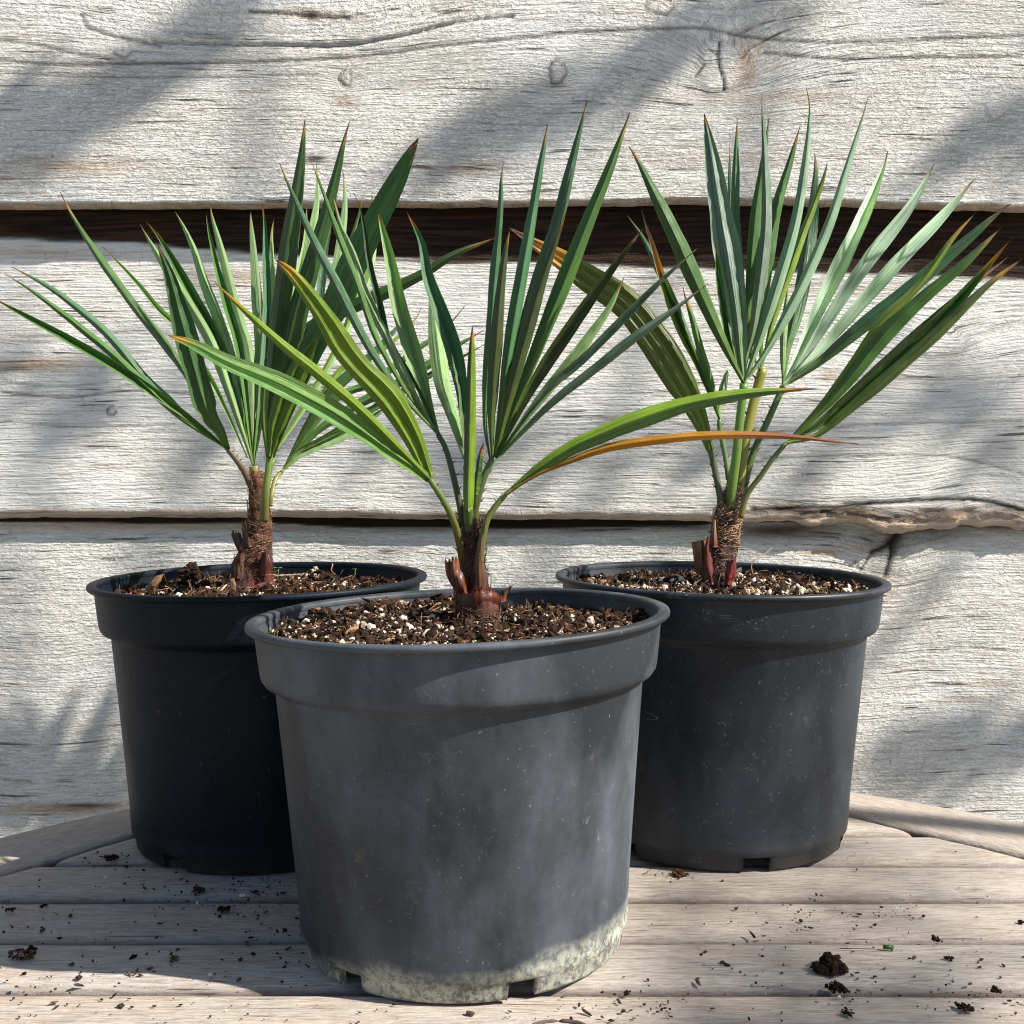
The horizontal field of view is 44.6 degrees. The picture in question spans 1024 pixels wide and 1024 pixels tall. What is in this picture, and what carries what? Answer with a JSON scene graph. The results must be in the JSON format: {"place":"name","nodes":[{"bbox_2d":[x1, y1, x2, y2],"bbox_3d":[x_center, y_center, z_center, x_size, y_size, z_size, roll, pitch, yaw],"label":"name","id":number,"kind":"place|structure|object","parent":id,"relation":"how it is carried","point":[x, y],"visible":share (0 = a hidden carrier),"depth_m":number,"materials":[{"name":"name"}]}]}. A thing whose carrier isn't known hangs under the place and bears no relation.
{"place":"outdoors","nodes":[
{"label":"outdoors","id":0,"kind":"place"},
{"label":"ground","id":1,"kind":"structure","parent":0,"visible":0},
{"bbox_2d":[0,792,1023,1023],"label":"garden table","id":2,"kind":"object","parent":1,"relation":"on","point":[903,854],"visible":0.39,"depth_m":0.91,"materials":[{"name":"grey wood"}]},
{"bbox_2d":[5,907,15,912],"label":"soil clump","id":3,"kind":"object","parent":2,"relation":"on","point":[11,909],"visible":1,"depth_m":0.95,"materials":[{"name":"black soil"}]},
{"bbox_2d":[8,948,35,959],"bbox_3d":[-0.340,0.306,0.864,0.019,0.008,0.010,0,3,0],"label":"soil clump","id":4,"kind":"object","parent":2,"relation":"on","point":[24,952],"visible":1,"depth_m":0.86,"materials":[{"name":"soil"}]},
{"bbox_2d":[26,945,37,950],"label":"soil clump","id":5,"kind":"object","parent":2,"relation":"on","point":[31,947],"visible":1,"depth_m":0.88,"materials":[{"name":"brown soil"}]},
{"bbox_2d":[103,854,118,860],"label":"soil clump","id":6,"kind":"object","parent":2,"relation":"on","point":[113,857],"visible":1,"depth_m":1.07,"materials":[{"name":"black soil"}]},
{"bbox_2d":[169,955,178,961],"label":"soil clump","id":7,"kind":"object","parent":2,"relation":"on","point":[173,958],"visible":1,"depth_m":0.86,"materials":[{"name":"brown soil"}]},
{"bbox_2d":[193,886,205,892],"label":"soil clump","id":8,"kind":"object","parent":2,"relation":"on","point":[199,889],"visible":1,"depth_m":0.99,"materials":[{"name":"black soil"}]},
{"bbox_2d":[217,905,230,911],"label":"soil clump","id":9,"kind":"object","parent":2,"relation":"on","point":[222,908],"visible":1,"depth_m":0.95,"materials":[{"name":"black soil"}]},
{"bbox_2d":[86,562,426,874],"bbox_3d":[-0.227,0.176,1.136,0.301,0.238,0.301,-1,3,0],"label":"plant pot","id":10,"kind":"object","parent":2,"relation":"on","point":[203,757],"visible":0.69,"depth_m":1.02,"materials":[{"name":"black plastic"}]},
{"bbox_2d":[114,566,404,595],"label":"potting soil","id":11,"kind":"structure","parent":10,"relation":"in","point":[314,579],"depth_m":1.14,"materials":[{"name":"brown soil"}]},
{"bbox_2d":[147,574,162,589],"bbox_3d":[-0.300,0.059,1.049,0.013,0.014,0.006,1,3,14],"label":"bark chip","id":12,"kind":"object","parent":11,"relation":"on","point":[155,581],"visible":1,"depth_m":1.05,"materials":[{"name":"wood"}]},
{"bbox_2d":[176,561,203,580],"bbox_3d":[-0.277,0.051,1.075,0.022,0.017,0.024,0,3,0],"label":"soil clump","id":13,"kind":"object","parent":11,"relation":"on","point":[190,570],"visible":1,"depth_m":1.07,"materials":[{"name":"brown soil"}]},
{"bbox_2d":[230,578,235,590],"bbox_3d":[-0.235,0.061,1.050,0.006,0.011,0.004,-6,3,0],"label":"bark chip","id":14,"kind":"object","parent":11,"relation":"on","point":[232,584],"visible":1,"depth_m":1.05,"materials":[{"name":"wood"}]},
{"bbox_2d":[0,120,493,587],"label":"fan palm","id":15,"kind":"object","parent":11,"relation":"on","point":[280,308],"visible":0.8,"depth_m":1.10,"materials":[{"name":"green plant"}]},
{"bbox_2d":[274,574,302,576],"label":"twig","id":16,"kind":"object","parent":11,"relation":"on","point":[287,575],"visible":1,"depth_m":1.09,"materials":[{"name":"beige wood"}]},
{"bbox_2d":[244,587,669,1003],"bbox_3d":[-0.036,0.189,0.899,0.301,0.239,0.301,-1,3,0],"label":"plant pot","id":17,"kind":"object","parent":2,"relation":"on","point":[461,817],"visible":0.93,"depth_m":0.79,"materials":[{"name":"black plastic"}]},
{"bbox_2d":[267,593,656,644],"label":"potting soil","id":18,"kind":"structure","parent":17,"relation":"in","point":[395,621],"depth_m":0.87,"materials":[{"name":"brown soil"}]},
{"bbox_2d":[168,100,857,625],"bbox_3d":[0.008,-0.098,0.885,0.436,0.403,0.249,0,3,0],"label":"fan palm","id":19,"kind":"object","parent":18,"relation":"on","point":[516,382],"visible":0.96,"depth_m":0.87,"materials":[{"name":"green plant"}]},
{"bbox_2d":[0,843,1023,1023],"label":"scattered soil crumbs","id":20,"kind":"object","parent":2,"relation":"on","point":[133,956],"visible":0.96,"depth_m":0.86,"materials":[{"name":"brown soil"}]},
{"bbox_2d":[671,868,688,876],"bbox_3d":[0.139,0.298,1.033,0.012,0.005,0.014,-2,4,-33],"label":"soil clump","id":21,"kind":"object","parent":2,"relation":"on","point":[677,872],"visible":1,"depth_m":1.03,"materials":[{"name":"brown soil"}]},
{"bbox_2d":[555,561,891,871],"bbox_3d":[0.189,0.176,1.145,0.301,0.238,0.301,1,3,0],"label":"plant pot","id":22,"kind":"object","parent":2,"relation":"on","point":[749,712],"visible":0.79,"depth_m":1.03,"materials":[{"name":"black plastic"}]},
{"bbox_2d":[576,564,870,594],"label":"potting soil","id":23,"kind":"structure","parent":22,"relation":"in","point":[766,582],"depth_m":1.13,"materials":[{"name":"brown soil"}]},
{"bbox_2d":[751,548,771,573],"bbox_3d":[0.222,0.043,1.109,0.021,0.022,0.011,0,3,0],"label":"dry stem","id":24,"kind":"object","parent":23,"relation":"on","point":[755,559],"visible":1,"depth_m":1.10,"materials":[{"name":"beige plant"}]},
{"bbox_2d":[510,88,1023,587],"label":"fan palm","id":25,"kind":"object","parent":23,"relation":"on","point":[750,304],"visible":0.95,"depth_m":1.13,"materials":[{"name":"green plant"}]},
{"bbox_2d":[811,952,848,976],"bbox_3d":[0.217,0.305,0.845,0.026,0.010,0.023,-3,4,-44],"label":"soil clump","id":26,"kind":"object","parent":2,"relation":"on","point":[829,964],"visible":1,"depth_m":0.84,"materials":[{"name":"brown soil"}]},
{"bbox_2d":[824,979,850,993],"bbox_3d":[0.212,0.310,0.816,0.014,0.005,0.017,-1,3,-22],"label":"soil clump","id":27,"kind":"object","parent":2,"relation":"on","point":[835,986],"visible":1,"depth_m":0.81,"materials":[{"name":"brown soil"}]},
{"bbox_2d":[841,1007,854,1016],"bbox_3d":[0.210,0.312,0.782,0.009,0.003,0.009,3,4,42],"label":"soil clump","id":28,"kind":"object","parent":2,"relation":"on","point":[847,1012],"visible":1,"depth_m":0.78,"materials":[{"name":"brown soil"}]},
{"bbox_2d":[839,948,889,949],"bbox_3d":[0.249,0.308,0.880,0.035,0.001,0.004,0,3,0],"label":"straw","id":29,"kind":"object","parent":2,"relation":"on","point":[863,948],"visible":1,"depth_m":0.88,"materials":[{"name":"beige plant"}]},
{"bbox_2d":[883,945,893,948],"bbox_3d":[0.266,0.307,0.881,0.007,0.003,0.003,0,3,0],"label":"leaf scrap","id":30,"kind":"object","parent":2,"relation":"on","point":[888,946],"visible":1,"depth_m":0.88,"materials":[{"name":"green plant"}]},
{"bbox_2d":[931,934,940,941],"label":"soil clump","id":31,"kind":"object","parent":2,"relation":"on","point":[935,938],"visible":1,"depth_m":0.90,"materials":[{"name":"brown soil"}]},
{"bbox_2d":[944,955,953,961],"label":"soil clump","id":32,"kind":"object","parent":2,"relation":"on","point":[947,957],"visible":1,"depth_m":0.86,"materials":[{"name":"brown soil"}]},
{"bbox_2d":[957,1002,974,1011],"bbox_3d":[0.287,0.312,0.788,0.011,0.003,0.010,0,3,0],"label":"soil clump","id":33,"kind":"object","parent":2,"relation":"on","point":[965,1007],"visible":1,"depth_m":0.79,"materials":[{"name":"brown soil"}]},
{"bbox_2d":[990,985,1001,993],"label":"soil clump","id":34,"kind":"object","parent":2,"relation":"on","point":[994,989],"visible":1,"depth_m":0.81,"materials":[{"name":"brown soil"}]},
{"bbox_2d":[0,0,1023,837],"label":"timber wall","id":35,"kind":"structure","parent":1,"relation":"on","point":[122,122],"depth_m":1.50,"materials":[{"name":"grey wood"}]}
]}

